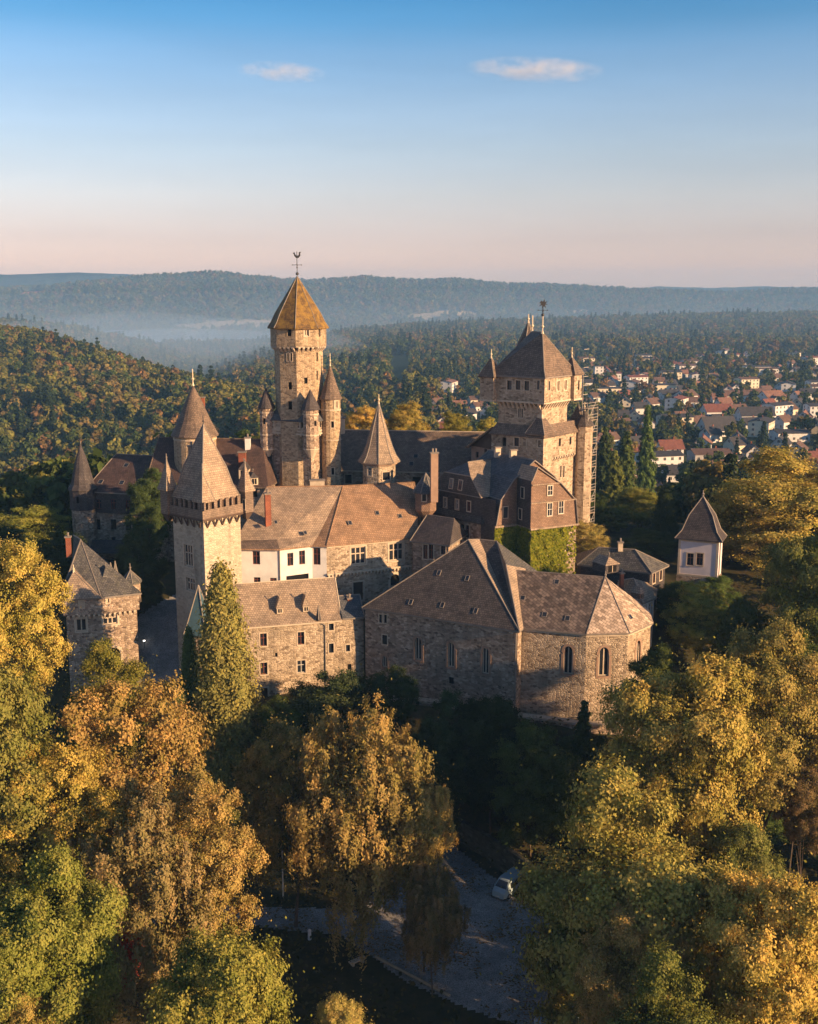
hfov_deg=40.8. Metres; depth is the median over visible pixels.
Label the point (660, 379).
town house
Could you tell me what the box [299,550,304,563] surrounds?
window
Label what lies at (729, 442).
town house
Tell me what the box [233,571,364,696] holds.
front house
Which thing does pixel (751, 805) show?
shrub
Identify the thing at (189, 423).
round tower
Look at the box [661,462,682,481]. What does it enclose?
town house
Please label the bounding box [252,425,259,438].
broadleaf tree
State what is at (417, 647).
window
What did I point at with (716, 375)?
town house
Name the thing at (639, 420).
town house
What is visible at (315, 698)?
broadleaf tree
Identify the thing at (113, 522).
window
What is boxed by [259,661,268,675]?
window
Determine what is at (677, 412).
town house
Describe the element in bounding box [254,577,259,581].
window
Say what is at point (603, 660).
window
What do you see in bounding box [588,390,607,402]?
town house
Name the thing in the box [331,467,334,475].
window
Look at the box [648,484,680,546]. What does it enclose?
conifer tree
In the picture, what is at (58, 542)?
broadleaf tree
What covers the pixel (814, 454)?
town house
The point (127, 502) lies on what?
window
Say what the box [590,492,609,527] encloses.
broadleaf tree
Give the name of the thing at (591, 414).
scaffolding
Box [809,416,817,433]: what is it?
town house
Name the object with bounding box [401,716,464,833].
broadleaf tree
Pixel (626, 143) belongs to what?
sky
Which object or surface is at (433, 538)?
link building
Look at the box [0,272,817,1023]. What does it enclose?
ground
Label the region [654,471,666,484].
broadleaf tree
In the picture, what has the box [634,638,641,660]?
window
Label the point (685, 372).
town house
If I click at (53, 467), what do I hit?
broadleaf tree
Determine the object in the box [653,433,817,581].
broadleaf tree
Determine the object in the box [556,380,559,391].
window
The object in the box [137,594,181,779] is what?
courtyard path
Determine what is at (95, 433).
ridge woods
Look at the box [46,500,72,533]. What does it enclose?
broadleaf tree
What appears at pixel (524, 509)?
slate house
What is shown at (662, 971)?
broadleaf tree
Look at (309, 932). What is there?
bollard
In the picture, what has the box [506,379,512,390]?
window
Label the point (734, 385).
town house
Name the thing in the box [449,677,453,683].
window
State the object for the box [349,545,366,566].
window
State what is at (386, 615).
window
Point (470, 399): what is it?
town house
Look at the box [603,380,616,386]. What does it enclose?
town house
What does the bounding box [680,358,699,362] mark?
town house
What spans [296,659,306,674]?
window
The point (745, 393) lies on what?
town house
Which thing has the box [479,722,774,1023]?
broadleaf tree
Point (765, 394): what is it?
town house
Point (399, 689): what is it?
broadleaf tree
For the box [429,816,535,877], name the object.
retaining wall
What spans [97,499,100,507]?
window
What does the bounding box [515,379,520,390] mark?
window
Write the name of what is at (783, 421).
town house
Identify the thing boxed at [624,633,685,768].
broadleaf tree
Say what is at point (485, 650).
window
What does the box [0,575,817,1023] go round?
undergrowth
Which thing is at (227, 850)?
broadleaf tree
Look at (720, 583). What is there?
broadleaf tree
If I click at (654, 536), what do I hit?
broadleaf tree
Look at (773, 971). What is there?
broadleaf tree
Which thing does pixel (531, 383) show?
square tower
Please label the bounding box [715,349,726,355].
town house
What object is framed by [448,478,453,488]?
window
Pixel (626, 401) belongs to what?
town house
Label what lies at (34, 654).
broadleaf tree
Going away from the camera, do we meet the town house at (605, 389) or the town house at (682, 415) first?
the town house at (682, 415)
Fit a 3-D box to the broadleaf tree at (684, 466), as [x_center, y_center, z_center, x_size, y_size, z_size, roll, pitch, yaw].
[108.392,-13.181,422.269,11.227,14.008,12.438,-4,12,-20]
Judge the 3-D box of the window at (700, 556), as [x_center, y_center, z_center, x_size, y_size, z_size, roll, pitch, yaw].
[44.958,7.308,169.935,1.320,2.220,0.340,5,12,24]
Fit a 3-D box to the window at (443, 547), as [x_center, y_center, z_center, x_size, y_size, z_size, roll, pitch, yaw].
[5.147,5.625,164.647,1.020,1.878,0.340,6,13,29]
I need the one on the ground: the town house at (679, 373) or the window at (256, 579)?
the town house at (679, 373)
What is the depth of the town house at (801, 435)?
580.35 m
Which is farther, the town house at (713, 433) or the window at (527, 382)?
the town house at (713, 433)
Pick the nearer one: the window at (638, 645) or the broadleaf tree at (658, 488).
the window at (638, 645)
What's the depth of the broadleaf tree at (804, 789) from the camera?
114.82 m
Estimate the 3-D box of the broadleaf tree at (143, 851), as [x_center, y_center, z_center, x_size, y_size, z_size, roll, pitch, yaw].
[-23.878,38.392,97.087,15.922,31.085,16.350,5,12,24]
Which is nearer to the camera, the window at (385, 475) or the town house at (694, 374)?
the window at (385, 475)
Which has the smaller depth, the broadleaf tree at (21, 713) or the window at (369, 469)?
the broadleaf tree at (21, 713)
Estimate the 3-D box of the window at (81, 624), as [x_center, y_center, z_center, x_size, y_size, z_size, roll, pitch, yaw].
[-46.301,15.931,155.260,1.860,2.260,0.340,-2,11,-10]
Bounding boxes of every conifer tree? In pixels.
[65,450,73,458]
[173,624,201,787]
[177,557,271,820]
[554,699,603,852]
[591,426,611,492]
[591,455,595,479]
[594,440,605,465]
[600,450,627,512]
[617,430,638,490]
[635,404,657,494]
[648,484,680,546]
[689,459,694,471]
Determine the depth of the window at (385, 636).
155.95 m
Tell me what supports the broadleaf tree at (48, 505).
on the ground
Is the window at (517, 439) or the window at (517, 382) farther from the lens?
the window at (517, 439)
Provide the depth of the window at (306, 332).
182.30 m
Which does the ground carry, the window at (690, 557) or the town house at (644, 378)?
the town house at (644, 378)
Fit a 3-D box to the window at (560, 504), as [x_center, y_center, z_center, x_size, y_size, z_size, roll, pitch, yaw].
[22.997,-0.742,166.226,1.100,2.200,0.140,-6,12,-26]
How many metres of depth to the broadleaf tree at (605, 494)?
253.48 m
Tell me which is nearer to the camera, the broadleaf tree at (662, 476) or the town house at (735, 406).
the broadleaf tree at (662, 476)
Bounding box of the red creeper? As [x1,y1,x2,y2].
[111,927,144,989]
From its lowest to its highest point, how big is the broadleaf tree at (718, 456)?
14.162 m
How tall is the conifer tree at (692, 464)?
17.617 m
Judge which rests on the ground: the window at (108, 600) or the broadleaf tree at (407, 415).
the broadleaf tree at (407, 415)
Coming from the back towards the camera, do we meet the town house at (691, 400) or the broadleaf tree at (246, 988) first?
the town house at (691, 400)
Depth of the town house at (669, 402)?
746.11 m
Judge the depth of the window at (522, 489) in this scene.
165.42 m
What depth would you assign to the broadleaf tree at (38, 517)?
186.72 m
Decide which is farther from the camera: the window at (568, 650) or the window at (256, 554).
the window at (256, 554)
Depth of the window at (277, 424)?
187.17 m
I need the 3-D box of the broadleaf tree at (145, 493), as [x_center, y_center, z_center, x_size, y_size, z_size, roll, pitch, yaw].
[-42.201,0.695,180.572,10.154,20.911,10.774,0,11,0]
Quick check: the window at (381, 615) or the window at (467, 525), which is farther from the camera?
the window at (467, 525)
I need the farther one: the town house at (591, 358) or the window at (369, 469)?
the town house at (591, 358)
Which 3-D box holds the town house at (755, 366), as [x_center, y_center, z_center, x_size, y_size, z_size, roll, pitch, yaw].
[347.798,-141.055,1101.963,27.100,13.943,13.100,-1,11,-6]
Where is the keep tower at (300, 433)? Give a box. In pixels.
[258,251,341,485]
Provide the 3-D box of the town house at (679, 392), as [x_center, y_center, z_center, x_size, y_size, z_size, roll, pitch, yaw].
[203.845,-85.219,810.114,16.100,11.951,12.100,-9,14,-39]
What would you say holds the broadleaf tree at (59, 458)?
on the ground
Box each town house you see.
[431,396,443,403]
[436,414,444,421]
[440,378,457,392]
[452,399,467,405]
[460,407,477,418]
[467,394,478,405]
[469,401,483,411]
[480,404,489,417]
[581,356,594,361]
[582,366,592,372]
[582,379,592,386]
[585,385,621,393]
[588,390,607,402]
[593,364,603,373]
[596,430,620,445]
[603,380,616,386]
[609,374,618,384]
[612,408,629,417]
[613,416,634,430]
[616,372,621,380]
[618,395,630,406]
[623,374,648,382]
[626,379,640,391]
[629,407,641,420]
[630,400,647,413]
[630,434,641,444]
[633,448,685,466]
[635,354,652,356]
[637,415,654,427]
[641,382,676,392]
[643,392,652,399]
[643,396,662,405]
[652,376,665,382]
[655,412,694,430]
[655,437,684,453]
[657,388,678,399]
[658,369,681,378]
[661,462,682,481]
[663,378,677,384]
[664,394,689,411]
[672,388,697,396]
[672,409,688,413]
[675,363,696,369]
[677,384,684,389]
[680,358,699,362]
[681,368,688,377]
[685,446,732,461]
[688,371,704,380]
[688,395,707,406]
[694,413,707,426]
[694,433,712,447]
[695,414,737,436]
[697,424,721,442]
[699,402,734,415]
[705,372,718,380]
[710,393,726,402]
[714,396,733,403]
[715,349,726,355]
[722,434,748,453]
[723,385,733,389]
[723,388,752,401]
[730,382,738,388]
[731,430,746,438]
[732,402,747,409]
[733,376,759,387]
[734,405,775,420]
[740,441,759,458]
[741,415,756,428]
[742,364,771,375]
[747,415,775,436]
[747,449,763,471]
[750,387,765,393]
[756,366,778,376]
[756,389,786,400]
[760,384,772,390]
[760,400,794,416]
[761,397,775,403]
[768,427,810,441]
[770,433,792,447]
[774,372,782,380]
[774,380,780,389]
[775,413,793,428]
[779,380,796,391]
[785,400,798,414]
[786,360,796,364]
[788,439,808,453]
[789,389,803,401]
[790,414,803,420]
[793,396,802,408]
[797,387,815,399]
[798,409,813,417]
[800,448,817,458]
[801,355,817,364]
[802,402,817,417]
[805,379,817,387]
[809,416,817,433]
[810,383,817,387]
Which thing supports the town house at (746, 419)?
on the ground
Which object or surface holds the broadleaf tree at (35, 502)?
on the ground
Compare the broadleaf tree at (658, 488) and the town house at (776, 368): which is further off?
the town house at (776, 368)
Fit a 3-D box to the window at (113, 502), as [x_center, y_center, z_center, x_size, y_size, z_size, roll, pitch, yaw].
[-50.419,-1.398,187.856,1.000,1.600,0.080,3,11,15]
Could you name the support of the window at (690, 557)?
in the pavilion tower at (701, 535)
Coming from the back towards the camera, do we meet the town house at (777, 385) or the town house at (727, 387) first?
the town house at (777, 385)
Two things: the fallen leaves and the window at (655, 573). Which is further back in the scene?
the window at (655, 573)
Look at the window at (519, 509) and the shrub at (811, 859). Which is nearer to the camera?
the shrub at (811, 859)
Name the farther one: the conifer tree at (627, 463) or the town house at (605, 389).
the town house at (605, 389)
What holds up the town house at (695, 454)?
on the ground
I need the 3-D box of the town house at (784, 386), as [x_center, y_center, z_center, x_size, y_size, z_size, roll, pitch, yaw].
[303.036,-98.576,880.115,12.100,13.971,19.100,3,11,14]
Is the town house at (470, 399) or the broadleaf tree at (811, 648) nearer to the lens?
the broadleaf tree at (811, 648)
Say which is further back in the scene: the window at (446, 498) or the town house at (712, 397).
the town house at (712, 397)
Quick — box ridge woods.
[0,269,817,546]
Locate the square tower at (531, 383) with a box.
[478,299,593,561]
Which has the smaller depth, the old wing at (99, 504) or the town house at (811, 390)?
the old wing at (99, 504)
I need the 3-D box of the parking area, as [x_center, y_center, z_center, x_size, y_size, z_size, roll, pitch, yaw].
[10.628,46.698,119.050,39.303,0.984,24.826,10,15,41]
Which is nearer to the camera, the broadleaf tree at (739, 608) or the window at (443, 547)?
the broadleaf tree at (739, 608)
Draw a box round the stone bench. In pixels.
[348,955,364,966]
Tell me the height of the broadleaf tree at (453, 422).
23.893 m
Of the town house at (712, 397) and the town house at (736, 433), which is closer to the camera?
the town house at (736, 433)
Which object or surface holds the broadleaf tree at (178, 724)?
on the ground
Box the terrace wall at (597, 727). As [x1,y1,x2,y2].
[369,693,639,735]
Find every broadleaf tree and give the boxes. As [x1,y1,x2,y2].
[0,477,4,486]
[0,487,35,515]
[0,504,71,564]
[0,520,39,573]
[0,532,80,735]
[0,644,80,991]
[0,713,133,929]
[0,810,140,1023]
[1,470,23,490]
[2,985,61,1023]
[8,500,38,527]
[10,478,42,504]
[16,465,35,482]
[22,503,60,551]
[25,457,75,495]
[26,527,89,588]
[29,628,230,947]
[38,459,68,504]
[39,475,71,504]
[46,455,66,474]
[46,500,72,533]
[50,629,170,877]
[66,781,230,1023]
[109,518,174,615]
[120,456,172,556]
[140,884,314,1023]
[141,752,282,979]
[159,681,185,786]
[222,699,346,927]
[248,694,305,811]
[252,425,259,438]
[267,663,453,984]
[278,663,379,783]
[308,987,375,1023]
[343,402,388,429]
[354,655,429,736]
[384,400,431,430]
[386,762,463,971]
[395,860,471,995]
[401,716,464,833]
[415,688,484,810]
[433,410,471,430]
[451,687,536,834]
[474,417,496,431]
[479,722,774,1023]
[486,693,585,857]
[570,888,703,1023]
[575,520,609,553]
[583,756,638,838]
[584,605,783,871]
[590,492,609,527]
[590,919,749,1023]
[593,505,630,532]
[594,490,611,505]
[613,486,658,527]
[613,526,676,558]
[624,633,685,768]
[651,482,675,515]
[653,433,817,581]
[653,463,670,484]
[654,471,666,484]
[655,576,711,639]
[659,578,728,663]
[667,483,677,490]
[671,470,696,522]
[671,490,689,522]
[674,460,695,481]
[681,459,737,514]
[685,807,817,1023]
[687,788,789,955]
[693,575,743,612]
[694,482,718,504]
[697,578,817,878]
[705,450,725,468]
[706,586,771,667]
[751,481,817,671]
[755,625,817,875]
[771,748,817,889]
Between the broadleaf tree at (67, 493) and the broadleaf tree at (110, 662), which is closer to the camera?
the broadleaf tree at (110, 662)
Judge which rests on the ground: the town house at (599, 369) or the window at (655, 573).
the town house at (599, 369)
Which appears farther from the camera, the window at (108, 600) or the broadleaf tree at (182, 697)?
the window at (108, 600)
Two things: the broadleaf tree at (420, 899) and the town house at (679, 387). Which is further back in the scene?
the town house at (679, 387)
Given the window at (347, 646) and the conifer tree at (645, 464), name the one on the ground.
the conifer tree at (645, 464)
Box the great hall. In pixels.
[241,479,422,603]
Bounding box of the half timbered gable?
[465,426,493,460]
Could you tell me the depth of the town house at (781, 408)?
703.25 m
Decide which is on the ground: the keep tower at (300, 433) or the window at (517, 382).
the keep tower at (300, 433)
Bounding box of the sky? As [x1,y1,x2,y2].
[0,0,817,287]
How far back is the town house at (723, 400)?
753.61 m
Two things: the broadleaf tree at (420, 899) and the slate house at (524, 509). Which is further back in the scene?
the slate house at (524, 509)
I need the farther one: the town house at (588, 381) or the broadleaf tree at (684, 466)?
the town house at (588, 381)
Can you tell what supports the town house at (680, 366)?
on the ground
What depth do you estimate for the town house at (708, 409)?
700.90 m
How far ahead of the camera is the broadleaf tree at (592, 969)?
90.39 m
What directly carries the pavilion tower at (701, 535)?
on the ground
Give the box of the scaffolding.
[582,349,597,523]
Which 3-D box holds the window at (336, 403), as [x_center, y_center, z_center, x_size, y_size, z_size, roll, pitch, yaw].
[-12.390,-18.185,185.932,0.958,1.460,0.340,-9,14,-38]
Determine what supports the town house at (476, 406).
on the ground
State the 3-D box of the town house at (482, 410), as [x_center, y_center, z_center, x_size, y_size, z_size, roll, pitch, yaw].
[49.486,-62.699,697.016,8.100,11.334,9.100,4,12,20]
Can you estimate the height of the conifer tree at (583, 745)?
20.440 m
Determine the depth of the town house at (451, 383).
894.75 m
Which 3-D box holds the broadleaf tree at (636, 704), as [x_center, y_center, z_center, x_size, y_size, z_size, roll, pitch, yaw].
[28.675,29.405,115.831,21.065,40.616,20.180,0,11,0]
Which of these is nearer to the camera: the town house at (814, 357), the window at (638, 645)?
the window at (638, 645)
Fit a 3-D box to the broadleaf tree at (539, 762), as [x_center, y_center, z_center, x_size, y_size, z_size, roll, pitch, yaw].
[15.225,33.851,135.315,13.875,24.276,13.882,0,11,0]
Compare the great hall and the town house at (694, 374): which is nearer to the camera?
the great hall
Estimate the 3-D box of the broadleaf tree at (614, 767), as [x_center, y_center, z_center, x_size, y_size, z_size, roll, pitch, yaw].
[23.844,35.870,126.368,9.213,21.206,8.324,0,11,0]
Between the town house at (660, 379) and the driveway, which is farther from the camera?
the town house at (660, 379)
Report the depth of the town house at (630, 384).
883.06 m
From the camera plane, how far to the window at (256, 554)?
161.96 m
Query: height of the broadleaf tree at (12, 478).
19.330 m
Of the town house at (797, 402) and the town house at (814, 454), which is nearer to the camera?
the town house at (814, 454)
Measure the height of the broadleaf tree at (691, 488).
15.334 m
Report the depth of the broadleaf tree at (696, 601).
157.38 m
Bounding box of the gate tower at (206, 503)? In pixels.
[157,420,255,680]
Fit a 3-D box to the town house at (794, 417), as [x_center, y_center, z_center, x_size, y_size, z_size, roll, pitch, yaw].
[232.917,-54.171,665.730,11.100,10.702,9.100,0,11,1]
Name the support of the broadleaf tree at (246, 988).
on the ground
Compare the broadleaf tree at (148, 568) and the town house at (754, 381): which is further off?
the town house at (754, 381)
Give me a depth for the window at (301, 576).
163.87 m
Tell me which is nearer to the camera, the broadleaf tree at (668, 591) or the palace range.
the broadleaf tree at (668, 591)
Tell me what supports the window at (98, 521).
in the old wing at (99, 504)
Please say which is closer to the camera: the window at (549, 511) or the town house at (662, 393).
the window at (549, 511)
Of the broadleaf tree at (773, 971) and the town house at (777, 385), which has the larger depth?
the town house at (777, 385)
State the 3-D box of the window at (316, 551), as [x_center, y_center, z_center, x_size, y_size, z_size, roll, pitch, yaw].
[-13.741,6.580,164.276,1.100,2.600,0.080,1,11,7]
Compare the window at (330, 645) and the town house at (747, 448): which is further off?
the town house at (747, 448)
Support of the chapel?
on the ground
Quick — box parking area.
[344,841,580,1023]
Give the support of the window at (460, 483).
in the slate house at (524, 509)
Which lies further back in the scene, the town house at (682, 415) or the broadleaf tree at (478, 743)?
the town house at (682, 415)
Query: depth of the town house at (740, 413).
685.47 m
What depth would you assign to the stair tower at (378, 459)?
183.72 m
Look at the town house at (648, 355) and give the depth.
1311.89 m
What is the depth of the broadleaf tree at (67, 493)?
225.30 m
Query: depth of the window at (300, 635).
156.06 m
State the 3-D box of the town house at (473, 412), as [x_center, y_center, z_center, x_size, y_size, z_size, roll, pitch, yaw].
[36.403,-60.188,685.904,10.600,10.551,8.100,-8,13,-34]
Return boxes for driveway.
[148,906,377,939]
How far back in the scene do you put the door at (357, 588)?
167.14 m
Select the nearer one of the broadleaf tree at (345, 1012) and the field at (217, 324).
the broadleaf tree at (345, 1012)
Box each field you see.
[172,319,270,329]
[401,310,476,319]
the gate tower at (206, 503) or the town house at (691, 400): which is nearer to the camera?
the gate tower at (206, 503)
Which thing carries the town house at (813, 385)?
on the ground
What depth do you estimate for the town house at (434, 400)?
743.87 m
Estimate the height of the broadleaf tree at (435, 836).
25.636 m
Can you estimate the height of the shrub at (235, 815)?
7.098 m
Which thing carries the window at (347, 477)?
in the palace range
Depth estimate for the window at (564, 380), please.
179.49 m
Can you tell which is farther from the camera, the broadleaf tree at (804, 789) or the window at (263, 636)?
the window at (263, 636)
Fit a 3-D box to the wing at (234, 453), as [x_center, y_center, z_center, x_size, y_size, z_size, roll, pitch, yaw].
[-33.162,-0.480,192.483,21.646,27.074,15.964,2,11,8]
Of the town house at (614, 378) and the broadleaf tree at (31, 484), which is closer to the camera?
the broadleaf tree at (31, 484)
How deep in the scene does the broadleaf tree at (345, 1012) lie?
83.68 m
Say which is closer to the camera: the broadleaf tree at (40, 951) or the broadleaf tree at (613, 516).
the broadleaf tree at (40, 951)
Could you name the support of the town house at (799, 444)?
on the ground
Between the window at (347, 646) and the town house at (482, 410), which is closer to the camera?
the window at (347, 646)
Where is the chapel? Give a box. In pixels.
[362,539,653,720]
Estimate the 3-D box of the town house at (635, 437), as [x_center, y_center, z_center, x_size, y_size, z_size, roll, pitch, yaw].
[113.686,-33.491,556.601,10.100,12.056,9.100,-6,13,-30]
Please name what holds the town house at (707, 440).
on the ground
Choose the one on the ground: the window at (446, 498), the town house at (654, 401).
the town house at (654, 401)
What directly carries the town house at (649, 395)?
on the ground
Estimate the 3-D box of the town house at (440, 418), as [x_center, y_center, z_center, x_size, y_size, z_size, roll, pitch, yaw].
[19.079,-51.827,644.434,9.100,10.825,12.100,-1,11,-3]
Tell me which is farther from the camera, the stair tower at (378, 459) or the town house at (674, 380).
the town house at (674, 380)
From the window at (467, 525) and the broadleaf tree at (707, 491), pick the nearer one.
the window at (467, 525)
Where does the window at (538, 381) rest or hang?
in the square tower at (531, 383)
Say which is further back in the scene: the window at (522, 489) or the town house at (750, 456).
the town house at (750, 456)
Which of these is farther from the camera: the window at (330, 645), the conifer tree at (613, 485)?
the conifer tree at (613, 485)
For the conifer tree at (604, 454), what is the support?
on the ground
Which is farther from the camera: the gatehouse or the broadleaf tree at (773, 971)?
the gatehouse
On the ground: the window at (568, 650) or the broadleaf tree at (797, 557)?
the broadleaf tree at (797, 557)
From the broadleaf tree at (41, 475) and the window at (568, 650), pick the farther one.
the broadleaf tree at (41, 475)
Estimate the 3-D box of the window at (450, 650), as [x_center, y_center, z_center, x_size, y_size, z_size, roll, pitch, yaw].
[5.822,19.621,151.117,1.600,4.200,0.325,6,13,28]
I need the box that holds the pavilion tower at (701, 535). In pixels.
[674,490,727,590]
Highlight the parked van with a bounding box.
[492,866,522,899]
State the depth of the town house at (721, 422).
603.44 m
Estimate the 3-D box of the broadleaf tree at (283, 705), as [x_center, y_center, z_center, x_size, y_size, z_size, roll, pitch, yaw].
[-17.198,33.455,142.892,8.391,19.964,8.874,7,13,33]
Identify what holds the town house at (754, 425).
on the ground
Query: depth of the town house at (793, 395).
809.58 m
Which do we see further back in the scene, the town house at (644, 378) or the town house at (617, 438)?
the town house at (644, 378)
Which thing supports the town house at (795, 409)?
on the ground
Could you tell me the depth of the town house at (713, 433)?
582.48 m
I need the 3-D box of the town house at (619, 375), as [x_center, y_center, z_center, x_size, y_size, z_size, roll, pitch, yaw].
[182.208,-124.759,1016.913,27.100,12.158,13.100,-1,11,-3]
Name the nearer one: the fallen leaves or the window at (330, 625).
the fallen leaves
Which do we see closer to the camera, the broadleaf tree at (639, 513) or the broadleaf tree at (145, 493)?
the broadleaf tree at (145, 493)
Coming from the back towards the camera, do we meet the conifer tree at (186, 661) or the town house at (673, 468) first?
the town house at (673, 468)
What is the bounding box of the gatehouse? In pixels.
[44,532,141,693]
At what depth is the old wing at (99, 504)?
187.94 m
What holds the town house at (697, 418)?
on the ground
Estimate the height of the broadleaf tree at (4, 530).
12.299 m
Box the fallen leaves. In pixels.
[149,848,544,1023]
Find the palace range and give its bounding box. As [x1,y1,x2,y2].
[341,414,483,514]
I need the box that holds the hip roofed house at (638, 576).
[575,538,668,647]
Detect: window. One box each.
[74,617,87,632]
[78,600,84,608]
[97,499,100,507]
[97,519,100,528]
[101,612,118,626]
[105,598,110,603]
[111,499,115,508]
[111,519,115,528]
[126,500,130,508]
[182,542,193,568]
[185,575,195,593]
[253,551,259,563]
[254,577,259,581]
[259,632,267,647]
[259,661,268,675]
[273,421,280,428]
[286,573,307,579]
[287,553,292,565]
[296,631,305,645]
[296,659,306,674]
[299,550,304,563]
[303,329,309,336]
[313,548,320,564]
[328,622,334,631]
[328,642,334,653]
[330,421,334,428]
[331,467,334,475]
[334,400,338,408]
[344,474,351,483]
[345,644,350,652]
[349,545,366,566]
[367,466,371,476]
[378,613,382,623]
[380,654,388,669]
[381,634,387,645]
[382,471,390,480]
[383,614,387,623]
[388,541,404,562]
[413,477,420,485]
[413,635,422,662]
[421,494,426,501]
[422,544,428,559]
[427,544,433,559]
[440,546,445,555]
[443,496,447,508]
[446,640,455,669]
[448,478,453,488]
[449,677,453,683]
[454,498,458,510]
[457,479,462,490]
[464,524,469,538]
[466,500,470,512]
[480,646,490,676]
[502,506,508,518]
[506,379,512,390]
[513,436,519,446]
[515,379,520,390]
[518,508,521,519]
[520,486,524,498]
[523,380,529,391]
[536,380,540,389]
[546,502,552,516]
[547,485,552,495]
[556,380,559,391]
[558,501,563,514]
[561,644,574,676]
[563,379,566,390]
[596,645,611,678]
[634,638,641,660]
[652,573,655,584]
[685,552,694,566]
[695,552,703,566]
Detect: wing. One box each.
[68,434,165,560]
[149,434,277,560]
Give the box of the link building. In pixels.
[409,514,467,573]
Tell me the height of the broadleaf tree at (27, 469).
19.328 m
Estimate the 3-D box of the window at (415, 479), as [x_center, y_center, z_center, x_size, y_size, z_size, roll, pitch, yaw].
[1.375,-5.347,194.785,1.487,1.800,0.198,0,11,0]
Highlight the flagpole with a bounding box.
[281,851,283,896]
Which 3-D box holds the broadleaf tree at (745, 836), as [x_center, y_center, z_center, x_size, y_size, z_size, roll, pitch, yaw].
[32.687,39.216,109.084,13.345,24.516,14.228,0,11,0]
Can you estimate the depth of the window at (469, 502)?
170.48 m
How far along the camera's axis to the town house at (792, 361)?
1174.78 m
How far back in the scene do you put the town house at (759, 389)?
846.60 m
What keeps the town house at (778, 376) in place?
on the ground
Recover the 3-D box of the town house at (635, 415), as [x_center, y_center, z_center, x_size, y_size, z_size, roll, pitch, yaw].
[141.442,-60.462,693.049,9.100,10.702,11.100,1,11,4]
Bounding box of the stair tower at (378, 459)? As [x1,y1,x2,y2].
[358,394,399,483]
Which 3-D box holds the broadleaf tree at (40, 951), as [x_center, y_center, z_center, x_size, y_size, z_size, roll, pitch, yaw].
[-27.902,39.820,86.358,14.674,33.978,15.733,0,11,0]
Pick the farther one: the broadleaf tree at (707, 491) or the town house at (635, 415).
the town house at (635, 415)
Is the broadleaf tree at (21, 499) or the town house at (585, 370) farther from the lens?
the town house at (585, 370)
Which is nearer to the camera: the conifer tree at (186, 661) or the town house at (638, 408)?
the conifer tree at (186, 661)
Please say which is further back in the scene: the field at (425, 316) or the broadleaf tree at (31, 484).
the field at (425, 316)
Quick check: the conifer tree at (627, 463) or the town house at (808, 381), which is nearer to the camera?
the conifer tree at (627, 463)
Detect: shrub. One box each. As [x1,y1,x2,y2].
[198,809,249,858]
[555,734,599,763]
[593,734,609,762]
[739,795,762,821]
[754,805,788,844]
[793,837,817,869]
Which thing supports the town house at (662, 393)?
on the ground
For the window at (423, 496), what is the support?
in the slate house at (524, 509)
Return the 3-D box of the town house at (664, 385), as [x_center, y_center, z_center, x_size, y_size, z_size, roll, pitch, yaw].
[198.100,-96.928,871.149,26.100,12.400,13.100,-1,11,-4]
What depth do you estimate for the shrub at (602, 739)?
141.12 m
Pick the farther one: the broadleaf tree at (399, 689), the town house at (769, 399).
the town house at (769, 399)
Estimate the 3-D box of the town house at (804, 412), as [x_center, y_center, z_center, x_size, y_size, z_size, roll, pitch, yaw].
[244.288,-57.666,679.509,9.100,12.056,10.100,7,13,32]
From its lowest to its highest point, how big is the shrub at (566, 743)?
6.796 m
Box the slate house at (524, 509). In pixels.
[413,446,578,573]
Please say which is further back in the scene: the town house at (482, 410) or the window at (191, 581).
the town house at (482, 410)
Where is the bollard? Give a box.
[308,929,311,939]
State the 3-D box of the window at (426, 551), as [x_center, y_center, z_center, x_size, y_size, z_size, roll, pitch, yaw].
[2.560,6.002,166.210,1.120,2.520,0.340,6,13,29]
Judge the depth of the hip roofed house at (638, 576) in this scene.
166.57 m
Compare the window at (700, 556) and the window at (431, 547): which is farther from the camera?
the window at (700, 556)
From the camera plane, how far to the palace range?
196.73 m
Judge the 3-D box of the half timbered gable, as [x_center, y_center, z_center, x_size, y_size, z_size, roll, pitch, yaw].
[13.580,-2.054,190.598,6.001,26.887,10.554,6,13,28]
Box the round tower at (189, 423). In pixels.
[171,369,218,472]
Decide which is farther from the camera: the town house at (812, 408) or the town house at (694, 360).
the town house at (694, 360)
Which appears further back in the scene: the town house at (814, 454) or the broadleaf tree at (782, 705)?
the town house at (814, 454)

